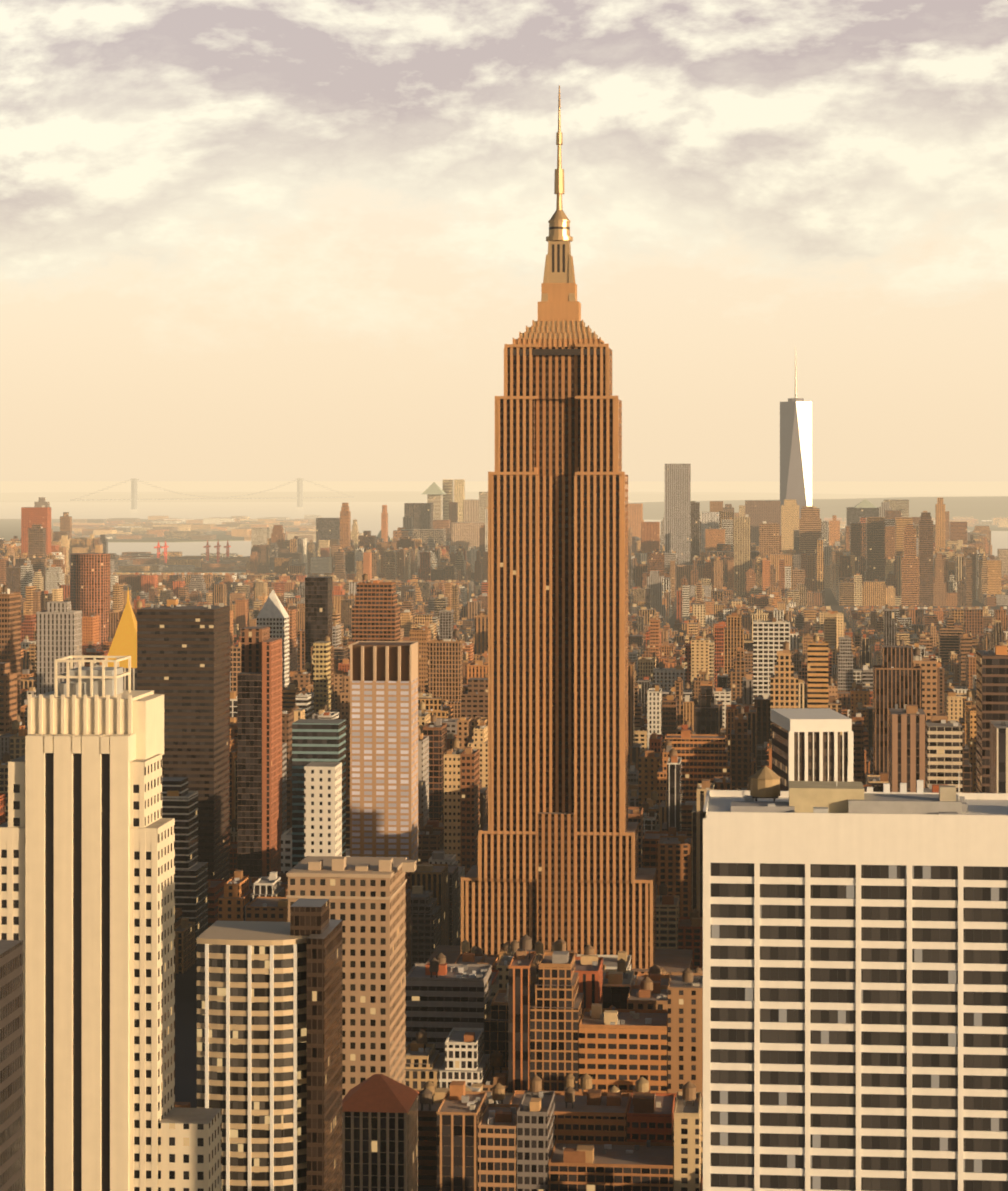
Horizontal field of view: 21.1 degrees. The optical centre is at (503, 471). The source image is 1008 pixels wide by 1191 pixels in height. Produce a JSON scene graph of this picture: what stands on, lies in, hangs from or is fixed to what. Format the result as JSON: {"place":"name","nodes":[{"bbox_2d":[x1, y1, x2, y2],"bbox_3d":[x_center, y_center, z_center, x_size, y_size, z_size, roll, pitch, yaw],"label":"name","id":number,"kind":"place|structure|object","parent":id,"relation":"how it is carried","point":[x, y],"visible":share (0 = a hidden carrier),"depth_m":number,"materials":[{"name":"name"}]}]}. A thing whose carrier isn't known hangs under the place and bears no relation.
{"place":"outdoors","nodes":[
{"label":"outdoors","id":0,"kind":"place"},
{"bbox_2d":[70,478,354,508],"bbox_3d":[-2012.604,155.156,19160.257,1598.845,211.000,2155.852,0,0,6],"label":"suspension bridge","id":1,"kind":"structure","parent":0,"point":[134,494],"depth_m":19070.96,"materials":[{"name":"silver metal"}]},
{"bbox_2d":[342,1074,418,1112],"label":"hipped roof","id":2,"kind":"structure","parent":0,"point":[379,1093],"depth_m":853.51,"materials":[{"name":"brown tile"}]},
{"bbox_2d":[0,481,1007,574],"bbox_3d":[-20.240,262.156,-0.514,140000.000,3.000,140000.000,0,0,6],"label":"water","id":3,"kind":"structure","parent":0,"point":[367,515],"depth_m":31728.24,"materials":[{"name":"beige liquid"}]},
{"bbox_2d":[0,491,1007,521],"bbox_3d":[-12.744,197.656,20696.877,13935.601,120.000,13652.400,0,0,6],"label":"hills","id":4,"kind":"structure","parent":0,"point":[979,508],"depth_m":23300.83,"materials":[{"name":"grey"}]},
{"bbox_2d":[0,494,1007,572],"bbox_3d":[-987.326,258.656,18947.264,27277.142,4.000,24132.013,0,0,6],"label":"shore","id":5,"kind":"structure","parent":0,"point":[10,529],"depth_m":12353.34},
{"bbox_2d":[154,540,230,562],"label":"harbor cranes","id":6,"kind":"object","parent":5,"relation":"on","point":[207,546],"visible":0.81,"depth_m":7311.88,"materials":[{"name":"red metal"}]},
{"bbox_2d":[0,0,1007,480],"label":"sky","id":7,"kind":"structure","parent":0,"point":[241,240],"materials":[{"name":"beige"}]},
{"bbox_2d":[175,588,1007,1190],"bbox_3d":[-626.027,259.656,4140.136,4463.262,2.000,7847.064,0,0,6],"label":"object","id":8,"kind":"structure","parent":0,"point":[185,1036],"depth_m":1267.81,"materials":[{"name":"brown"}]},
{"bbox_2d":[0,940,22,1190],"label":"dark tower","id":9,"kind":"structure","parent":8,"relation":"on","point":[11,1065],"depth_m":500.95,"materials":[{"name":"brown concrete"}]},
{"bbox_2d":[0,655,221,1190],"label":"skyscraper","id":10,"kind":"structure","parent":8,"relation":"on","point":[87,873],"depth_m":573.48,"materials":[{"name":"stone"}]},
{"bbox_2d":[197,898,341,1190],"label":"curved banded office","id":11,"kind":"structure","parent":8,"relation":"on","point":[269,1038],"depth_m":728.09,"materials":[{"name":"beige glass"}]},
{"bbox_2d":[286,856,415,1099],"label":"brick block","id":12,"kind":"structure","parent":8,"relation":"on","point":[366,896],"depth_m":906.80,"materials":[{"name":"beige brick"}]},
{"bbox_2d":[350,641,417,862],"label":"high-rise building","id":13,"kind":"structure","parent":8,"relation":"on","point":[383,748],"depth_m":1511.71,"materials":[{"name":"concrete"}]},
{"bbox_2d":[0,464,1007,1190],"bbox_3d":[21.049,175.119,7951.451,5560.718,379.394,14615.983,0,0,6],"label":"city blocks","id":14,"kind":"structure","parent":8,"relation":"on","point":[258,782],"depth_m":1722.15,"materials":[{"name":"brown concrete"}]},
{"bbox_2d":[107,588,136,667],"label":"pyramidal roof","id":15,"kind":"structure","parent":14,"relation":"on","point":[124,642],"depth_m":1939.09,"materials":[{"name":"metal"}]},
{"bbox_2d":[0,482,1007,1190],"bbox_3d":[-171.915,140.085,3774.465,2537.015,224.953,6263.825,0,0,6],"label":"rooftop clutter","id":16,"kind":"object","parent":14,"relation":"on","point":[644,1098],"visible":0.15,"depth_m":1439.18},
{"bbox_2d":[426,85,692,974],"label":"skyscraper","id":17,"kind":"structure","parent":8,"relation":"on","point":[558,845],"depth_m":1302.91,"materials":[{"name":"stone"}]},
{"bbox_2d":[780,350,811,534],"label":"skyscraper","id":18,"kind":"structure","parent":8,"relation":"on","point":[796,448],"depth_m":6451.60,"materials":[{"name":"glass"}]},
{"bbox_2d":[771,708,852,790],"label":"fin tower","id":19,"kind":"structure","parent":8,"relation":"on","point":[812,744],"depth_m":753.80,"materials":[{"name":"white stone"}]},
{"bbox_2d":[703,790,1007,1190],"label":"office building","id":20,"kind":"structure","parent":8,"relation":"on","point":[855,1001],"depth_m":499.01,"materials":[{"name":"beige concrete"}]},
{"bbox_2d":[731,766,966,814],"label":"rooftop structures","id":21,"kind":"object","parent":20,"relation":"on","point":[836,796],"visible":0.92,"depth_m":509.27,"materials":[{"name":"beige concrete"}]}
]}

